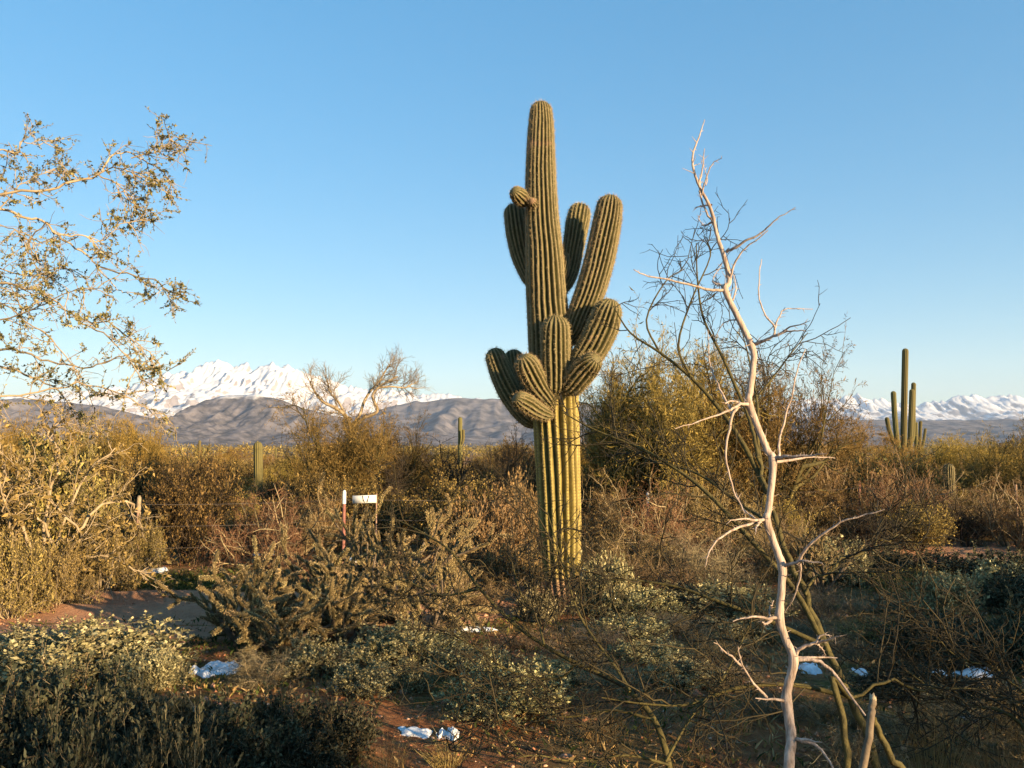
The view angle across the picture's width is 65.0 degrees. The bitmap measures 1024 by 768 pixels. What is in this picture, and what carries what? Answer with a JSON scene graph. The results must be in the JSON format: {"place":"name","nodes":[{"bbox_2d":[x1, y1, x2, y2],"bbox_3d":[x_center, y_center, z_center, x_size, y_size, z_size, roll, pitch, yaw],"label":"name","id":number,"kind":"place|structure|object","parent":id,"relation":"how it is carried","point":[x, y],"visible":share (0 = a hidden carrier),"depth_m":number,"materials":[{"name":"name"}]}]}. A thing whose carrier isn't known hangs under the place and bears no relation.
{"place":"outdoors","nodes":[
{"label":"outdoors","id":0,"kind":"place"},
{"bbox_2d":[4,359,480,417],"bbox_3d":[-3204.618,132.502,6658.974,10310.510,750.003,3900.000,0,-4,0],"label":"snow mountains","id":1,"kind":"structure","parent":0,"point":[208,381],"depth_m":6653.38,"materials":[{"name":"snow"}]},
{"bbox_2d":[0,394,491,445],"bbox_3d":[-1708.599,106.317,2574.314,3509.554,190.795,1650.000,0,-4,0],"label":"foothills","id":2,"kind":"structure","parent":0,"point":[230,420],"depth_m":2652.64,"materials":[{"name":"stone"}]},
{"bbox_2d":[0,445,1023,767],"bbox_3d":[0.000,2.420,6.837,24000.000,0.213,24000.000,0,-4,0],"label":"ground","id":3,"kind":"structure","parent":0,"point":[392,717],"depth_m":5.87,"materials":[{"name":"soil"}]},
{"bbox_2d":[0,525,61,619],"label":"acacia shrub","id":4,"kind":"object","parent":3,"relation":"on","point":[16,569],"visible":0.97,"depth_m":8.77,"materials":[{"name":"green plant"}]},
{"bbox_2d":[0,669,61,767],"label":"dark sage shrub","id":5,"kind":"object","parent":3,"relation":"on","point":[12,746],"visible":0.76,"depth_m":4.19,"materials":[{"name":"green plant"}]},
{"bbox_2d":[0,618,70,673],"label":"sage shrub","id":6,"kind":"object","parent":3,"relation":"on","point":[17,633],"visible":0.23,"depth_m":6.97,"materials":[{"name":"green plant"}]},
{"bbox_2d":[10,529,104,614],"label":"acacia shrub","id":7,"kind":"object","parent":3,"relation":"on","point":[63,581],"visible":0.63,"depth_m":9.17,"materials":[{"name":"green plant"}]},
{"bbox_2d":[1,415,119,585],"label":"acacia shrub","id":8,"kind":"object","parent":3,"relation":"on","point":[63,479],"visible":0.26,"depth_m":10.58,"materials":[{"name":"green plant"}]},
{"bbox_2d":[1,684,135,767],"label":"dark sage shrub","id":9,"kind":"object","parent":3,"relation":"on","point":[67,755],"visible":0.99,"depth_m":3.76,"materials":[{"name":"green plant"}]},
{"bbox_2d":[0,635,146,748],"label":"dark sage shrub","id":10,"kind":"object","parent":3,"relation":"on","point":[46,697],"visible":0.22,"depth_m":4.77,"materials":[{"name":"green plant"}]},
{"bbox_2d":[46,432,132,574],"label":"acacia shrub","id":11,"kind":"object","parent":3,"relation":"on","point":[96,486],"visible":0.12,"depth_m":11.77,"materials":[{"name":"green plant"}]},
{"bbox_2d":[0,391,179,601],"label":"acacia tree","id":12,"kind":"object","parent":3,"relation":"on","point":[19,517],"visible":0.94,"depth_m":9.63,"materials":[{"name":"beige plant"}]},
{"bbox_2d":[59,494,144,590],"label":"acacia shrub","id":13,"kind":"object","parent":3,"relation":"on","point":[108,546],"visible":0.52,"depth_m":10.40,"materials":[{"name":"green plant"}]},
{"bbox_2d":[0,610,209,687],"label":"sage shrub","id":14,"kind":"object","parent":3,"relation":"on","point":[86,635],"visible":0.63,"depth_m":6.59,"materials":[{"name":"green plant"}]},
{"bbox_2d":[0,106,210,453],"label":"overhanging tree","id":15,"kind":"object","parent":3,"relation":"on","point":[48,299],"visible":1,"depth_m":5.59,"materials":[{"name":"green plant"}]},
{"bbox_2d":[57,399,186,490],"bbox_3d":[-10.138,2.668,20.612,2.990,4.823,3.553,1,-4,-9],"label":"palo verde tree","id":16,"kind":"object","parent":3,"relation":"on","point":[133,436],"visible":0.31,"depth_m":20.57,"materials":[{"name":"green plant"}]},
{"bbox_2d":[33,660,222,767],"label":"dark sage shrub","id":17,"kind":"object","parent":3,"relation":"on","point":[180,709],"visible":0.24,"depth_m":4.50,"materials":[{"name":"green plant"}]},
{"bbox_2d":[113,519,167,572],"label":"acacia shrub","id":18,"kind":"object","parent":3,"relation":"on","point":[149,553],"visible":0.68,"depth_m":11.75,"materials":[{"name":"green plant"}]},
{"bbox_2d":[91,439,200,535],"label":"creosote bush","id":19,"kind":"object","parent":3,"relation":"on","point":[136,488],"visible":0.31,"depth_m":16.16,"materials":[{"name":"green plant"}]},
{"bbox_2d":[112,641,196,691],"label":"sage shrub","id":20,"kind":"object","parent":3,"relation":"on","point":[162,671],"visible":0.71,"depth_m":6.25,"materials":[{"name":"green plant"}]},
{"bbox_2d":[117,695,243,767],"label":"dark sage shrub","id":21,"kind":"object","parent":3,"relation":"on","point":[176,750],"visible":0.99,"depth_m":3.76,"materials":[{"name":"green plant"}]},
{"bbox_2d":[121,440,266,567],"bbox_3d":[-5.154,2.127,12.822,1.902,2.562,2.052,-3,-5,36],"label":"creosote bush","id":22,"kind":"object","parent":3,"relation":"on","point":[187,492],"visible":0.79,"depth_m":12.67,"materials":[{"name":"green plant"}]},
{"bbox_2d":[155,564,305,641],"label":"cholla cactus","id":23,"kind":"object","parent":3,"relation":"on","point":[214,616],"visible":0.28,"depth_m":7.76,"materials":[{"name":"green plant"}]},
{"bbox_2d":[180,470,332,574],"bbox_3d":[-3.905,2.465,12.655,2.438,2.245,2.616,1,-4,-14],"label":"reddish twig shrub","id":24,"kind":"object","parent":3,"relation":"on","point":[258,533],"visible":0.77,"depth_m":12.34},
{"bbox_2d":[197,667,335,767],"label":"dark sage shrub","id":25,"kind":"object","parent":3,"relation":"on","point":[248,734],"visible":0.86,"depth_m":4.61,"materials":[{"name":"green plant"}]},
{"bbox_2d":[215,632,318,694],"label":"grey twig shrub","id":26,"kind":"object","parent":3,"relation":"on","point":[251,667],"visible":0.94,"depth_m":6.36,"materials":[{"name":"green plant"}]},
{"bbox_2d":[197,535,380,664],"bbox_3d":[-2.025,2.100,7.642,1.782,1.303,1.688,-2,-5,26],"label":"cholla cactus","id":27,"kind":"object","parent":3,"relation":"on","point":[264,616],"visible":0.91,"depth_m":7.31,"materials":[{"name":"green plant"}]},
{"bbox_2d":[230,534,379,630],"bbox_3d":[-1.937,2.100,8.284,1.796,1.122,1.396,0,-4,0],"label":"cholla cactus","id":28,"kind":"object","parent":3,"relation":"on","point":[319,576],"visible":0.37,"depth_m":8.16,"materials":[{"name":"green plant"}]},
{"bbox_2d":[264,464,365,543],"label":"creosote bush","id":29,"kind":"object","parent":3,"relation":"on","point":[306,492],"visible":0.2,"depth_m":15.64,"materials":[{"name":"green plant"}]},
{"bbox_2d":[280,633,365,679],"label":"sage shrub","id":30,"kind":"object","parent":3,"relation":"on","point":[311,655],"visible":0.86,"depth_m":6.64,"materials":[{"name":"green plant"}]},
{"bbox_2d":[271,687,387,767],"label":"dark sage shrub","id":31,"kind":"object","parent":3,"relation":"on","point":[343,735],"visible":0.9,"depth_m":4.80,"materials":[{"name":"green plant"}]},
{"bbox_2d":[258,382,423,508],"bbox_3d":[-3.590,2.249,17.732,3.720,4.471,3.814,-2,-5,21],"label":"palo verde tree","id":32,"kind":"object","parent":3,"relation":"on","point":[358,459],"visible":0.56,"depth_m":16.77,"materials":[{"name":"green plant"}]},
{"bbox_2d":[313,467,411,551],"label":"creosote bush","id":33,"kind":"object","parent":3,"relation":"on","point":[350,506],"visible":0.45,"depth_m":14.83,"materials":[{"name":"brown plant"}]},
{"bbox_2d":[296,559,430,646],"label":"cholla cactus","id":34,"kind":"object","parent":3,"relation":"on","point":[332,608],"visible":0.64,"depth_m":7.62,"materials":[{"name":"green plant"}]},
{"bbox_2d":[293,342,435,491],"bbox_3d":[-3.384,0.961,18.684,3.136,3.984,1.519,0,-4,5],"label":"bleached tree","id":35,"kind":"object","parent":3,"relation":"on","point":[374,388],"visible":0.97,"depth_m":18.64,"materials":[{"name":"brown plant"}]},
{"bbox_2d":[326,655,402,704],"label":"sage shrub","id":36,"kind":"object","parent":3,"relation":"on","point":[345,681],"visible":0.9,"depth_m":6.14,"materials":[{"name":"green plant"}]},
{"bbox_2d":[316,396,444,511],"bbox_3d":[-3.064,2.460,17.922,3.079,4.453,2.592,3,-5,-36],"label":"palo verde tree","id":37,"kind":"object","parent":3,"relation":"on","point":[414,459],"visible":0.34,"depth_m":17.96,"materials":[{"name":"green plant"}]},
{"bbox_2d":[279,471,511,621],"bbox_3d":[-1.324,1.930,8.846,2.331,1.989,2.034,2,-5,-22],"label":"cholla cactus","id":38,"kind":"object","parent":3,"relation":"on","point":[464,543],"visible":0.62,"depth_m":8.64,"materials":[{"name":"green plant"}]},
{"bbox_2d":[343,611,451,667],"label":"sage shrub","id":39,"kind":"object","parent":3,"relation":"on","point":[379,643],"visible":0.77,"depth_m":7.10,"materials":[{"name":"green plant"}]},
{"bbox_2d":[390,656,440,694],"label":"sage shrub","id":40,"kind":"object","parent":3,"relation":"on","point":[407,677],"visible":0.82,"depth_m":6.34,"materials":[{"name":"green plant"}]},
{"bbox_2d":[356,538,498,633],"bbox_3d":[-0.851,2.183,8.191,1.494,1.232,1.658,2,-5,-19],"label":"cholla cactus","id":41,"kind":"object","parent":3,"relation":"on","point":[442,587],"visible":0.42,"depth_m":8.17,"materials":[{"name":"green plant"}]},
{"bbox_2d":[406,431,481,505],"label":"dark bare shrub","id":42,"kind":"object","parent":3,"relation":"on","point":[453,476],"visible":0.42,"depth_m":18.93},
{"bbox_2d":[393,460,508,557],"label":"creosote bush","id":43,"kind":"object","parent":3,"relation":"on","point":[438,496],"visible":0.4,"depth_m":13.85,"materials":[{"name":"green plant"}]},
{"bbox_2d":[428,639,513,674],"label":"sage shrub","id":44,"kind":"object","parent":3,"relation":"on","point":[452,658],"visible":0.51,"depth_m":6.88,"materials":[{"name":"green plant"}]},
{"bbox_2d":[419,526,523,590],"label":"golden leaf bush","id":45,"kind":"object","parent":3,"relation":"on","point":[479,554],"visible":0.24,"depth_m":10.39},
{"bbox_2d":[435,478,538,562],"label":"golden leaf bush","id":46,"kind":"object","parent":3,"relation":"on","point":[491,519],"visible":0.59,"depth_m":11.93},
{"bbox_2d":[471,423,534,524],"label":"dark bare shrub","id":47,"kind":"object","parent":3,"relation":"on","point":[509,466],"visible":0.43,"depth_m":15.65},
{"bbox_2d":[431,653,582,726],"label":"sage shrub","id":48,"kind":"object","parent":3,"relation":"on","point":[523,701],"visible":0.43,"depth_m":5.71,"materials":[{"name":"green plant"}]},
{"bbox_2d":[472,537,543,593],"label":"golden leaf bush","id":49,"kind":"object","parent":3,"relation":"on","point":[496,563],"visible":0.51,"depth_m":10.15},
{"bbox_2d":[0,590,1023,767],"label":"dry grass","id":50,"kind":"structure","parent":3,"relation":"on","point":[619,706],"depth_m":5.97,"materials":[{"name":"plant"}]},
{"bbox_2d":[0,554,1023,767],"bbox_3d":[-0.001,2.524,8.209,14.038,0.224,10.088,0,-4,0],"label":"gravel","id":51,"kind":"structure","parent":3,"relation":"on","point":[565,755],"depth_m":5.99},
{"bbox_2d":[2,553,1023,767],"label":"twig litter","id":52,"kind":"object","parent":3,"relation":"on","point":[596,689],"visible":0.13,"depth_m":6.20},
{"bbox_2d":[87,441,1012,460],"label":"distant scrub","id":53,"kind":"object","parent":3,"relation":"on","point":[270,451],"visible":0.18,"depth_m":132.40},
{"bbox_2d":[484,98,623,612],"bbox_3d":[0.494,-0.384,9.564,1.703,6.186,1.449,0,-4,0],"label":"saguaro cactus","id":54,"kind":"object","parent":3,"relation":"on","point":[546,262],"visible":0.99,"depth_m":9.39,"materials":[{"name":"plant"}]},
{"bbox_2d":[333,458,807,767],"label":"leaning palo verde","id":55,"kind":"object","parent":3,"relation":"on","point":[646,710],"visible":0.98,"depth_m":4.92,"materials":[{"name":"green plant"}]},
{"bbox_2d":[567,549,640,620],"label":"sage shrub","id":56,"kind":"object","parent":3,"relation":"on","point":[606,594],"visible":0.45,"depth_m":9.02,"materials":[{"name":"green plant"}]},
{"bbox_2d":[581,465,656,563],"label":"twig shrub","id":57,"kind":"object","parent":3,"relation":"on","point":[610,525],"visible":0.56,"depth_m":12.84,"materials":[{"name":"brown plant"}]},
{"bbox_2d":[580,468,661,553],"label":"creosote bush","id":58,"kind":"object","parent":3,"relation":"on","point":[583,504],"visible":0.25,"depth_m":15.02,"materials":[{"name":"brown plant"}]},
{"bbox_2d":[579,346,669,531],"bbox_3d":[2.277,2.050,16.155,3.264,5.999,2.747,-4,-6,41],"label":"palo verde tree","id":59,"kind":"object","parent":3,"relation":"on","point":[592,454],"visible":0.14,"depth_m":15.87,"materials":[{"name":"green plant"}]},
{"bbox_2d":[588,611,671,642],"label":"sage shrub","id":60,"kind":"object","parent":3,"relation":"on","point":[629,625],"visible":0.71,"depth_m":8.06,"materials":[{"name":"green plant"}]},
{"bbox_2d":[581,514,703,586],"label":"twig shrub","id":61,"kind":"object","parent":3,"relation":"on","point":[654,558],"visible":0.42,"depth_m":11.12,"materials":[{"name":"brown plant"}]},
{"bbox_2d":[602,583,690,622],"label":"sage shrub","id":62,"kind":"object","parent":3,"relation":"on","point":[661,600],"visible":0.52,"depth_m":8.89,"materials":[{"name":"green plant"}]},
{"bbox_2d":[608,635,699,665],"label":"sage shrub","id":63,"kind":"object","parent":3,"relation":"on","point":[661,652],"visible":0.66,"depth_m":7.16,"materials":[{"name":"green plant"}]},
{"bbox_2d":[603,459,748,574],"bbox_3d":[2.264,2.397,12.258,2.259,2.548,2.105,2,-5,-24],"label":"twig shrub","id":64,"kind":"object","parent":3,"relation":"on","point":[674,533],"visible":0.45,"depth_m":12.20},
{"bbox_2d":[631,652,734,692],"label":"sage shrub","id":65,"kind":"object","parent":3,"relation":"on","point":[679,673],"visible":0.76,"depth_m":6.30,"materials":[{"name":"green plant"}]},
{"bbox_2d":[579,287,796,547],"bbox_3d":[2.932,1.887,15.230,4.398,6.863,5.224,2,-5,-23],"label":"palo verde tree","id":66,"kind":"object","parent":3,"relation":"on","point":[679,415],"visible":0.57,"depth_m":14.39,"materials":[{"name":"green plant"}]},
{"bbox_2d":[644,518,759,587],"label":"twig shrub","id":67,"kind":"object","parent":3,"relation":"on","point":[689,552],"visible":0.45,"depth_m":10.73,"materials":[{"name":"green plant"}]},
{"bbox_2d":[658,573,764,619],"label":"sage shrub","id":68,"kind":"object","parent":3,"relation":"on","point":[706,587],"visible":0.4,"depth_m":9.13,"materials":[{"name":"green plant"}]},
{"bbox_2d":[657,532,766,590],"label":"grey twig shrub","id":69,"kind":"object","parent":3,"relation":"on","point":[709,568],"visible":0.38,"depth_m":10.11,"materials":[{"name":"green plant"}]},
{"bbox_2d":[655,462,774,563],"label":"twig shrub","id":70,"kind":"object","parent":3,"relation":"on","point":[695,509],"visible":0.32,"depth_m":13.11,"materials":[{"name":"brown plant"}]},
{"bbox_2d":[697,611,781,650],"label":"sage shrub","id":71,"kind":"object","parent":3,"relation":"on","point":[756,635],"visible":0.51,"depth_m":7.97,"materials":[{"name":"green plant"}]},
{"bbox_2d":[712,578,803,620],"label":"sage shrub","id":72,"kind":"object","parent":3,"relation":"on","point":[748,595],"visible":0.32,"depth_m":9.07,"materials":[{"name":"green plant"}]},
{"bbox_2d":[633,119,884,767],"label":"dead branch","id":73,"kind":"object","parent":3,"relation":"on","point":[794,660],"visible":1,"depth_m":2.16,"materials":[{"name":"grey wood"}]},
{"bbox_2d":[643,311,888,547],"bbox_3d":[4.496,1.962,15.496,4.874,6.657,4.103,3,-5,-30],"label":"palo verde tree","id":74,"kind":"object","parent":3,"relation":"on","point":[805,466],"visible":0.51,"depth_m":15.20,"materials":[{"name":"green plant"}]},
{"bbox_2d":[709,512,825,584],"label":"twig shrub","id":75,"kind":"object","parent":3,"relation":"on","point":[760,562],"visible":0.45,"depth_m":11.30,"materials":[{"name":"brown plant"}]},
{"bbox_2d":[519,191,1023,767],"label":"young palo verde","id":76,"kind":"object","parent":3,"relation":"on","point":[891,641],"visible":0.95,"depth_m":4.88,"materials":[{"name":"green plant"}]},
{"bbox_2d":[764,440,871,533],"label":"reddish twig shrub","id":77,"kind":"object","parent":3,"relation":"on","point":[823,503],"visible":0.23,"depth_m":16.99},
{"bbox_2d":[790,523,864,592],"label":"cholla cactus","id":78,"kind":"object","parent":3,"relation":"on","point":[828,564],"visible":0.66,"depth_m":10.58,"materials":[{"name":"green plant"}]},
{"bbox_2d":[773,581,892,623],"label":"grey twig shrub","id":79,"kind":"object","parent":3,"relation":"on","point":[817,603],"visible":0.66,"depth_m":9.03,"materials":[{"name":"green plant"}]},
{"bbox_2d":[795,534,876,588],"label":"sage shrub","id":80,"kind":"object","parent":3,"relation":"on","point":[845,578],"visible":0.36,"depth_m":11.14,"materials":[{"name":"green plant"}]},
{"bbox_2d":[783,456,902,534],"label":"twig shrub","id":81,"kind":"object","parent":3,"relation":"on","point":[849,502],"visible":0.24,"depth_m":16.65,"materials":[{"name":"brown plant"}]},
{"bbox_2d":[801,697,918,767],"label":"grey twig shrub","id":82,"kind":"object","parent":3,"relation":"on","point":[854,748],"visible":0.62,"depth_m":4.53,"materials":[{"name":"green plant"}]},
{"bbox_2d":[794,412,959,509],"bbox_3d":[10.690,2.771,23.548,3.899,4.059,3.998,1,-5,-16],"label":"palo verde tree","id":83,"kind":"object","parent":3,"relation":"on","point":[892,445],"visible":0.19,"depth_m":23.90,"materials":[{"name":"green plant"}]},
{"bbox_2d":[818,501,943,551],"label":"dark bare shrub","id":84,"kind":"object","parent":3,"relation":"on","point":[861,532],"visible":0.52,"depth_m":14.09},
{"bbox_2d":[858,693,905,767],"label":"broken stub","id":85,"kind":"object","parent":3,"relation":"on","point":[872,723],"visible":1,"depth_m":3.37,"materials":[{"name":"grey plant"}]},
{"bbox_2d":[842,442,943,522],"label":"creosote bush","id":86,"kind":"object","parent":3,"relation":"on","point":[920,470],"visible":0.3,"depth_m":18.29,"materials":[{"name":"green plant"}]},
{"bbox_2d":[885,348,915,454],"bbox_3d":[15.526,1.498,32.083,1.191,5.854,1.331,-2,-5,26],"label":"distant saguaro","id":87,"kind":"object","parent":3,"relation":"on","point":[904,405],"visible":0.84,"depth_m":31.88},
{"bbox_2d":[833,459,990,544],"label":"twig shrub","id":88,"kind":"object","parent":3,"relation":"on","point":[881,495],"visible":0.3,"depth_m":15.69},
{"bbox_2d":[847,651,984,705],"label":"dark sage shrub","id":89,"kind":"object","parent":3,"relation":"on","point":[888,692],"visible":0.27,"depth_m":6.01,"materials":[{"name":"green plant"}]},
{"bbox_2d":[878,491,960,554],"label":"creosote bush","id":90,"kind":"object","parent":3,"relation":"on","point":[935,526],"visible":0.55,"depth_m":13.92,"materials":[{"name":"green plant"}]},
{"bbox_2d":[868,543,1000,581],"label":"dark sage shrub","id":91,"kind":"object","parent":3,"relation":"on","point":[954,565],"visible":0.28,"depth_m":11.10,"materials":[{"name":"green plant"}]},
{"bbox_2d":[881,697,990,767],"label":"grass tuft","id":92,"kind":"object","parent":3,"relation":"on","point":[943,757],"visible":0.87,"depth_m":4.47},
{"bbox_2d":[859,607,1022,677],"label":"dark sage shrub","id":93,"kind":"object","parent":3,"relation":"on","point":[912,646],"visible":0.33,"depth_m":7.15,"materials":[{"name":"green plant"}]},
{"bbox_2d":[898,563,989,618],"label":"sage shrub","id":94,"kind":"object","parent":3,"relation":"on","point":[955,587],"visible":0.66,"depth_m":8.71,"materials":[{"name":"green plant"}]},
{"bbox_2d":[874,672,1018,762],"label":"grey twig shrub","id":95,"kind":"object","parent":3,"relation":"on","point":[933,719],"visible":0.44,"depth_m":5.07,"materials":[{"name":"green plant"}]},
{"bbox_2d":[889,421,1019,483],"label":"palo verde tree","id":96,"kind":"object","parent":3,"relation":"on","point":[947,456],"visible":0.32,"depth_m":24.67,"materials":[{"name":"green plant"}]},
{"bbox_2d":[938,494,1001,546],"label":"dark bare shrub","id":97,"kind":"object","parent":3,"relation":"on","point":[959,527],"visible":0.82,"depth_m":14.69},
{"bbox_2d":[942,413,1023,533],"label":"palo verde tree","id":98,"kind":"object","parent":3,"relation":"on","point":[1010,476],"visible":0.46,"depth_m":16.95,"materials":[{"name":"green plant"}]},
{"bbox_2d":[948,462,1023,551],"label":"twig shrub","id":99,"kind":"object","parent":3,"relation":"on","point":[996,520],"visible":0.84,"depth_m":14.55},
{"bbox_2d":[970,653,1023,765],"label":"twig shrub","id":100,"kind":"object","parent":3,"relation":"on","point":[1014,739],"visible":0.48,"depth_m":4.90,"materials":[{"name":"brown plant"}]},
{"bbox_2d":[972,562,1023,618],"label":"dark sage shrub","id":101,"kind":"object","parent":3,"relation":"on","point":[998,597],"visible":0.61,"depth_m":8.89,"materials":[{"name":"green plant"}]},
{"bbox_2d":[973,582,1023,675],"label":"dark sage shrub","id":102,"kind":"object","parent":3,"relation":"on","point":[1011,614],"visible":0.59,"depth_m":6.92,"materials":[{"name":"green plant"}]},
{"bbox_2d":[0,541,1023,639],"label":"dirt road","id":103,"kind":"structure","parent":0,"point":[186,612],"depth_m":8.99,"materials":[{"name":"soil"}]},
{"bbox_2d":[0,0,1023,409],"label":"sky","id":104,"kind":"structure","parent":0,"point":[349,198],"materials":[{"name":"blue"}]},
{"bbox_2d":[353,398,1023,444],"bbox_3d":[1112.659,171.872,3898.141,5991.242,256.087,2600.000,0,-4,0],"label":"mesa hills","id":105,"kind":"structure","parent":0,"point":[483,420],"depth_m":3938.94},
{"bbox_2d":[730,393,1023,419],"bbox_3d":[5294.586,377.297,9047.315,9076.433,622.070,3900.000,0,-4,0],"label":"snow mountains","id":106,"kind":"structure","parent":0,"point":[974,407],"depth_m":9193.71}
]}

